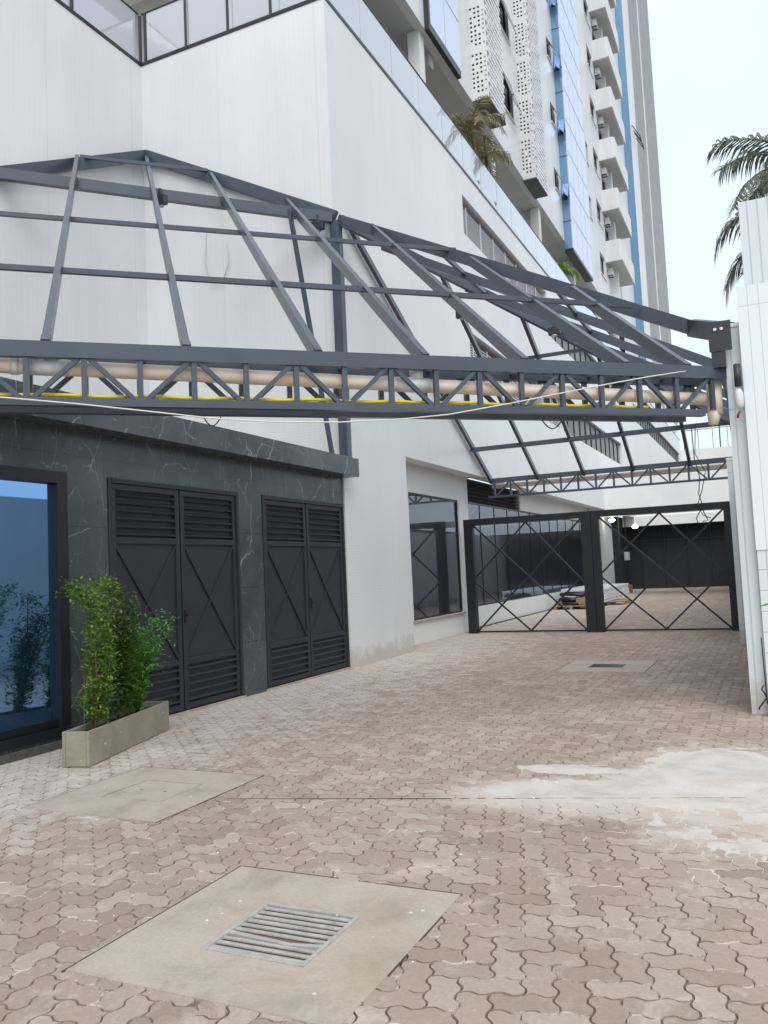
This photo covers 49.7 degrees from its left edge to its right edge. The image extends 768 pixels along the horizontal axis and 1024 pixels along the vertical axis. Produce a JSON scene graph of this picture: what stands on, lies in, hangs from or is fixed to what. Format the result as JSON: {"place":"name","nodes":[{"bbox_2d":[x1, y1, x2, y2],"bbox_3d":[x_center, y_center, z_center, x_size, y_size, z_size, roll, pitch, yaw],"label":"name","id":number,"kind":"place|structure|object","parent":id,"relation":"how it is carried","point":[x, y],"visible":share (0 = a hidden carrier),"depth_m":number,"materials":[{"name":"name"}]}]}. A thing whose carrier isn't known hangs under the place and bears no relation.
{"place":"outdoors","nodes":[
{"label":"outdoors","id":0,"kind":"place"},
{"bbox_2d":[68,0,676,424],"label":"apartment tower","id":1,"kind":"structure","parent":0,"point":[530,66],"depth_m":36.63,"materials":[{"name":"white paint"}]},
{"bbox_2d":[499,0,517,45],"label":"window","id":2,"kind":"structure","parent":1,"relation":"in","point":[502,11],"depth_m":29.15,"materials":[{"name":"white metal"}]},
{"bbox_2d":[503,72,522,124],"bbox_3d":[4.371,-14.357,28.668,0.520,1.400,1.260,-4,-4,25],"label":"window","id":3,"kind":"structure","parent":1,"relation":"in","point":[507,85],"depth_m":28.90,"materials":[{"name":"white metal"}]},
{"bbox_2d":[546,37,558,65],"bbox_3d":[7.154,-19.833,35.625,0.519,0.950,0.810,-4,-4,25],"label":"window","id":4,"kind":"structure","parent":1,"relation":"in","point":[551,46],"depth_m":35.63,"materials":[{"name":"grey glass"}]},
{"bbox_2d":[550,102,562,129],"bbox_3d":[7.286,-16.943,35.419,0.519,0.950,0.810,-4,-4,25],"label":"window","id":5,"kind":"structure","parent":1,"relation":"in","point":[550,102],"depth_m":35.41,"materials":[{"name":"grey glass"}]},
{"bbox_2d":[554,170,566,195],"bbox_3d":[7.417,-14.053,35.212,0.519,0.950,0.810,-4,-4,25],"label":"window","id":6,"kind":"structure","parent":1,"relation":"in","point":[555,170],"depth_m":35.35,"materials":[{"name":"white metal"}]},
{"bbox_2d":[583,0,589,28],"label":"window","id":7,"kind":"structure","parent":1,"relation":"in","point":[585,12],"depth_m":46.23,"materials":[{"name":"white metal"}]},
{"bbox_2d":[586,49,593,78],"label":"window","id":8,"kind":"structure","parent":1,"relation":"in","point":[588,59],"depth_m":46.01,"materials":[{"name":"white metal"}]},
{"bbox_2d":[590,102,596,128],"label":"window","id":9,"kind":"structure","parent":1,"relation":"in","point":[591,108],"depth_m":45.85,"materials":[{"name":"white metal"}]},
{"bbox_2d":[591,18,597,30],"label":"air conditioner","id":10,"kind":"object","parent":1,"relation":"attached to","point":[594,24],"visible":1,"depth_m":47.15,"materials":[{"name":"grey paint"}]},
{"bbox_2d":[593,152,599,179],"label":"window","id":11,"kind":"structure","parent":1,"relation":"in","point":[595,164],"depth_m":45.63,"materials":[{"name":"white metal"}]},
{"bbox_2d":[594,68,600,79],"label":"air conditioner","id":12,"kind":"object","parent":1,"relation":"attached to","point":[597,73],"visible":1,"depth_m":46.92,"materials":[{"name":"grey paint"}]},
{"bbox_2d":[597,205,603,230],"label":"window","id":13,"kind":"structure","parent":1,"relation":"in","point":[598,210],"depth_m":45.46,"materials":[{"name":"white metal"}]},
{"bbox_2d":[598,117,604,128],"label":"air conditioner","id":14,"kind":"object","parent":1,"relation":"attached to","point":[600,122],"visible":1,"depth_m":46.72,"materials":[{"name":"grey paint"}]},
{"bbox_2d":[600,256,606,281],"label":"window","id":15,"kind":"structure","parent":1,"relation":"in","point":[601,260],"depth_m":45.28,"materials":[{"name":"white metal"}]},
{"bbox_2d":[601,167,607,177],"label":"air conditioner","id":16,"kind":"object","parent":1,"relation":"attached to","point":[604,172],"visible":1,"depth_m":46.51,"materials":[{"name":"grey paint"}]},
{"bbox_2d":[604,217,610,227],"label":"air conditioner","id":17,"kind":"object","parent":1,"relation":"attached to","point":[607,220],"visible":1,"depth_m":46.30,"materials":[{"name":"grey paint"}]},
{"bbox_2d":[608,268,613,277],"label":"air conditioner","id":18,"kind":"object","parent":1,"relation":"attached to","point":[610,272],"visible":1,"depth_m":46.07,"materials":[{"name":"grey paint"}]},
{"bbox_2d":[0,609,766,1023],"bbox_3d":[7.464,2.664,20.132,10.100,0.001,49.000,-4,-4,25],"label":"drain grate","id":19,"kind":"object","parent":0,"point":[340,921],"visible":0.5,"depth_m":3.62,"materials":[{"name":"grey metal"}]},
{"bbox_2d":[714,213,742,303],"bbox_3d":[8.745,-2.047,17.060,3.214,8.846,3.232,-4,-4,25],"label":"palm tree","id":20,"kind":"object","parent":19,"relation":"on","point":[730,224],"visible":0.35,"depth_m":17.93,"materials":[{"name":"green plant"}]},
{"bbox_2d":[706,132,767,218],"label":"palm tree","id":21,"kind":"object","parent":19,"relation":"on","point":[761,189],"visible":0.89,"depth_m":19.00,"materials":[{"name":"green plant"}]},
{"bbox_2d":[0,586,767,1023],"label":"pavement","id":22,"kind":"structure","parent":0,"point":[498,698],"depth_m":4.90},
{"bbox_2d":[62,701,168,766],"bbox_3d":[-2.506,2.083,7.909,0.250,0.296,1.650,-3,-4,9],"label":"planter box","id":23,"kind":"object","parent":22,"relation":"on","point":[84,745],"visible":1,"depth_m":7.53,"materials":[{"name":"concrete"}]},
{"bbox_2d":[54,567,127,729],"bbox_3d":[-2.605,1.240,7.561,0.491,1.467,0.848,-3,-4,3],"label":"potted shrub","id":24,"kind":"object","parent":23,"relation":"in","point":[99,679],"visible":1,"depth_m":7.44,"materials":[{"name":"green plant"}]},
{"bbox_2d":[104,584,148,719],"bbox_3d":[-2.512,1.391,8.039,0.503,1.386,0.588,0,-5,-28],"label":"potted shrub","id":25,"kind":"object","parent":23,"relation":"in","point":[126,652],"visible":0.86,"depth_m":7.97,"materials":[{"name":"green plant"}]},
{"bbox_2d":[110,608,179,714],"bbox_3d":[-2.387,1.513,8.385,0.684,1.083,0.787,-4,-4,25],"label":"potted shrub","id":26,"kind":"object","parent":23,"relation":"in","point":[143,685],"visible":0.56,"depth_m":8.31,"materials":[{"name":"green plant"}]},
{"bbox_2d":[20,767,264,822],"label":"manhole slab","id":27,"kind":"structure","parent":22,"relation":"in","point":[152,794],"depth_m":6.09,"materials":[{"name":"concrete"}]},
{"bbox_2d":[0,377,358,764],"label":"marble annex","id":28,"kind":"object","parent":22,"relation":"on","point":[226,546],"visible":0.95,"depth_m":9.62,"materials":[{"name":"black stone"}]},
{"bbox_2d":[0,465,71,752],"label":"glass door","id":29,"kind":"structure","parent":28,"relation":"in","point":[35,670],"depth_m":7.88,"materials":[{"name":"blue glass"}]},
{"bbox_2d":[111,483,183,713],"bbox_3d":[-2.646,1.002,9.294,0.051,2.584,1.124,-4,-4,25],"label":"door","id":30,"kind":"structure","parent":28,"relation":"in","point":[145,520],"depth_m":9.41,"materials":[{"name":"paint"}]},
{"bbox_2d":[178,490,240,708],"bbox_3d":[-2.145,1.053,10.326,0.089,2.584,1.124,-4,-4,25],"label":"door","id":31,"kind":"structure","parent":28,"relation":"in","point":[207,527],"depth_m":10.31,"materials":[{"name":"paint"}]},
{"bbox_2d":[264,499,311,686],"bbox_3d":[-1.398,1.137,11.975,0.051,2.584,1.144,-4,-4,25],"label":"door","id":32,"kind":"structure","parent":28,"relation":"in","point":[285,522],"depth_m":11.98,"materials":[{"name":"paint"}]},
{"bbox_2d":[305,504,347,675],"bbox_3d":[-0.888,1.188,13.025,0.089,2.584,1.144,-4,-4,25],"label":"door","id":33,"kind":"structure","parent":28,"relation":"in","point":[326,593],"depth_m":13.02,"materials":[{"name":"paint"}]},
{"bbox_2d":[61,866,462,1023],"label":"drain slab","id":34,"kind":"structure","parent":22,"relation":"in","point":[340,975],"depth_m":3.51,"materials":[{"name":"concrete"}]},
{"bbox_2d":[0,0,681,667],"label":"podium building","id":35,"kind":"structure","parent":22,"relation":"on","point":[334,104],"depth_m":15.27,"materials":[{"name":"white paint"}]},
{"bbox_2d":[204,233,228,276],"bbox_3d":[-3.013,-4.634,14.982,0.548,1.058,0.050,-4,-4,25],"label":"loose wire","id":36,"kind":"object","parent":35,"relation":"hanging from","point":[205,257],"visible":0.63,"depth_m":15.03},
{"bbox_2d":[0,150,734,497],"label":"steel canopy","id":37,"kind":"object","parent":35,"relation":"attached to","point":[610,366],"visible":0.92,"depth_m":8.56,"materials":[{"name":"grey metal"}]},
{"bbox_2d":[157,188,167,207],"bbox_3d":[-3.445,-4.841,12.780,0.220,0.280,0.107,-4,-4,25],"label":"floodlight","id":38,"kind":"object","parent":37,"relation":"attached to","point":[162,199],"visible":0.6,"depth_m":12.73,"materials":[{"name":"paint"}]},
{"bbox_2d":[311,214,324,231],"bbox_3d":[-1.100,-4.795,13.784,0.220,0.280,0.107,-4,-4,25],"label":"floodlight","id":39,"kind":"object","parent":37,"relation":"attached to","point":[318,225],"visible":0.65,"depth_m":13.73,"materials":[{"name":"paint"}]},
{"bbox_2d":[0,393,648,407],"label":"yellow conduit","id":40,"kind":"object","parent":37,"relation":"attached to","point":[287,399],"visible":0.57,"depth_m":7.07,"materials":[{"name":"plastic"}]},
{"bbox_2d":[0,371,685,422],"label":"white cable","id":41,"kind":"object","parent":37,"relation":"hanging from","point":[325,421],"visible":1,"depth_m":6.96,"materials":[{"name":"white plastic"}]},
{"bbox_2d":[0,358,723,425],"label":"drain pipe","id":42,"kind":"object","parent":37,"relation":"attached to","point":[39,367],"visible":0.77,"depth_m":7.19,"materials":[{"name":"beige plastic"}]},
{"bbox_2d":[455,311,463,319],"bbox_3d":[1.435,-3.698,15.309,0.220,0.280,0.107,-4,-4,25],"label":"floodlight","id":43,"kind":"object","parent":37,"relation":"attached to","point":[458,316],"visible":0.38,"depth_m":15.29,"materials":[{"name":"paint"}]},
{"bbox_2d":[548,326,560,336],"bbox_3d":[3.134,-3.376,15.274,0.220,0.280,0.107,-4,-4,25],"label":"floodlight","id":44,"kind":"object","parent":37,"relation":"attached to","point":[553,331],"visible":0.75,"depth_m":15.23,"materials":[{"name":"paint"}]},
{"bbox_2d":[492,463,726,488],"bbox_3d":[5.293,-0.841,19.817,5.630,0.130,0.130,-4,-4,25],"label":"drain pipe","id":45,"kind":"object","parent":37,"relation":"attached to","point":[623,475],"visible":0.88,"depth_m":19.68,"materials":[{"name":"beige plastic"}]},
{"bbox_2d":[691,425,710,525],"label":"hanging wires","id":46,"kind":"object","parent":37,"relation":"hanging from","point":[698,505],"visible":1,"depth_m":17.18,"materials":[{"name":"black rubber"}]},
{"bbox_2d":[408,492,466,622],"bbox_3d":[1.195,1.004,18.591,0.130,2.720,3.170,-4,-4,25],"label":"window","id":47,"kind":"structure","parent":35,"relation":"in","point":[433,521],"depth_m":18.56,"materials":[{"name":"grey glass"}]},
{"bbox_2d":[448,94,510,184],"bbox_3d":[2.345,-9.602,22.209,2.087,2.366,2.488,-4,-4,25],"label":"terrace plant","id":48,"kind":"object","parent":35,"relation":"on","point":[479,122],"visible":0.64,"depth_m":22.17,"materials":[{"name":"green plant"}]},
{"bbox_2d":[474,134,513,206],"bbox_3d":[2.906,-9.420,23.704,1.510,2.167,1.802,-2,-4,-8],"label":"terrace plant","id":49,"kind":"object","parent":35,"relation":"on","point":[487,158],"visible":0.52,"depth_m":23.50,"materials":[{"name":"green plant"}]},
{"bbox_2d":[468,502,583,605],"bbox_3d":[5.426,1.445,28.442,0.070,2.740,16.980,-4,-4,25],"label":"shop window","id":50,"kind":"structure","parent":35,"relation":"in","point":[501,577],"depth_m":26.13,"materials":[{"name":"glass"}]},
{"bbox_2d":[558,261,579,280],"bbox_3d":[6.968,-8.856,33.168,1.615,2.022,1.622,-6,-5,41],"label":"terrace plant","id":51,"kind":"object","parent":35,"relation":"on","point":[565,269],"visible":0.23,"depth_m":33.14,"materials":[{"name":"green plant"}]},
{"bbox_2d":[1,661,700,961],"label":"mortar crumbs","id":52,"kind":"object","parent":22,"relation":"on","point":[460,853],"visible":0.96,"depth_m":5.54,"materials":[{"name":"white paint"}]},
{"bbox_2d":[236,798,538,799],"bbox_3d":[1.040,1.905,5.515,4.363,0.009,0.007,-3,-4,9],"label":"paving joint","id":53,"kind":"object","parent":22,"relation":"on","point":[368,798],"visible":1,"depth_m":5.70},
{"bbox_2d":[463,511,597,633],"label":"driveway gate","id":54,"kind":"structure","parent":22,"relation":"on","point":[472,576],"depth_m":19.00,"materials":[{"name":"black metal"}]},
{"bbox_2d":[554,604,585,609],"bbox_3d":[6.480,3.208,28.155,1.170,0.130,1.250,-4,-4,25],"label":"wooden pallet","id":55,"kind":"object","parent":22,"relation":"on","point":[558,607],"visible":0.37,"depth_m":27.79,"materials":[{"name":"brown wood"}]},
{"bbox_2d":[559,591,584,604],"bbox_3d":[6.445,2.913,28.072,0.986,0.464,0.816,-4,-4,25],"label":"black bundle","id":56,"kind":"object","parent":55,"relation":"on","point":[568,600],"visible":0.73,"depth_m":27.86,"materials":[{"name":"metal"}]},
{"bbox_2d":[576,597,584,604],"bbox_3d":[6.756,3.004,28.009,0.380,0.229,0.900,-4,-4,25],"label":"board stack","id":57,"kind":"object","parent":55,"relation":"on","point":[580,600],"visible":0.5,"depth_m":27.61,"materials":[{"name":"brown wood"}]},
{"bbox_2d":[554,660,656,672],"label":"drain slab","id":58,"kind":"structure","parent":22,"relation":"in","point":[605,666],"depth_m":12.24,"materials":[{"name":"concrete"}]},
{"bbox_2d":[450,744,767,890],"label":"cement dust","id":59,"kind":"object","parent":22,"relation":"on","point":[709,779],"visible":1,"depth_m":5.66,"materials":[{"name":"white concrete"}]},
{"bbox_2d":[606,599,630,604],"bbox_3d":[8.195,3.256,29.922,1.150,0.130,1.400,-4,-4,25],"label":"wooden pallet","id":60,"kind":"object","parent":22,"relation":"on","point":[623,601],"visible":0.56,"depth_m":29.47,"materials":[{"name":"brown wood"}]},
{"bbox_2d":[561,583,628,602],"bbox_3d":[8.033,3.037,31.261,1.521,0.492,5.421,-4,-4,25],"label":"sheet stack","id":61,"kind":"object","parent":60,"relation":"on","point":[611,593],"visible":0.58,"depth_m":30.06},
{"bbox_2d":[626,572,632,592],"bbox_3d":[11.692,3.369,39.854,0.400,1.004,0.350,-4,-4,25],"label":"floor box","id":62,"kind":"object","parent":22,"relation":"on","point":[630,587],"visible":0.55,"depth_m":39.66,"materials":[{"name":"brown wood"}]},
{"bbox_2d":[589,470,729,588],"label":"carport","id":63,"kind":"object","parent":22,"relation":"on","point":[661,541],"visible":0.5,"depth_m":42.87,"materials":[{"name":"white paint"}]},
{"bbox_2d":[624,519,629,559],"bbox_3d":[11.596,1.190,39.826,0.240,2.250,0.140,-4,-4,25],"label":"hanging socket box","id":64,"kind":"object","parent":63,"relation":"hanging from","point":[626,555],"visible":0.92,"depth_m":39.75,"materials":[{"name":"white plastic"}]},
{"bbox_2d":[590,501,738,631],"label":"driveway gate","id":65,"kind":"structure","parent":22,"relation":"on","point":[723,506],"depth_m":17.83,"materials":[{"name":"black metal"}]},
{"bbox_2d":[726,457,746,644],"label":"tiled pillar","id":66,"kind":"structure","parent":22,"relation":"on","point":[736,552],"depth_m":14.45,"materials":[{"name":"grey tile"}]},
{"bbox_2d":[726,322,767,714],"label":"tiled pillar","id":67,"kind":"structure","parent":22,"relation":"on","point":[748,559],"depth_m":8.17,"materials":[{"name":"grey tile"}]},
{"bbox_2d":[733,363,743,417],"bbox_3d":[3.473,-1.187,8.129,0.084,0.538,0.106,-4,-4,25],"label":"junction fitting","id":68,"kind":"object","parent":67,"relation":"attached to","point":[739,398],"visible":1,"depth_m":8.11,"materials":[{"name":"white plastic"}]},
{"bbox_2d":[736,197,767,686],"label":"neighbour wall","id":69,"kind":"structure","parent":22,"relation":"on","point":[752,299],"depth_m":8.13,"materials":[{"name":"white metal"}]},
{"bbox_2d":[759,638,767,709],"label":"cut wire","id":70,"kind":"object","parent":69,"relation":"attached to","point":[765,694],"visible":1,"depth_m":7.95,"materials":[{"name":"black rubber"}]},
{"bbox_2d":[479,586,717,627],"bbox_3d":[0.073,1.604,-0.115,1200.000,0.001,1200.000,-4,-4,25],"label":"ground","id":71,"kind":"structure","parent":0,"point":[526,615],"depth_m":25.29,"materials":[{"name":"grey concrete"}]},
{"bbox_2d":[681,426,731,473],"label":"end building","id":72,"kind":"structure","parent":71,"relation":"on","point":[714,452],"depth_m":69.44,"materials":[{"name":"white paint"}]},
{"bbox_2d":[467,0,767,517],"label":"sky","id":73,"kind":"structure","parent":0,"point":[709,58],"materials":[{"name":"white"}]}
]}

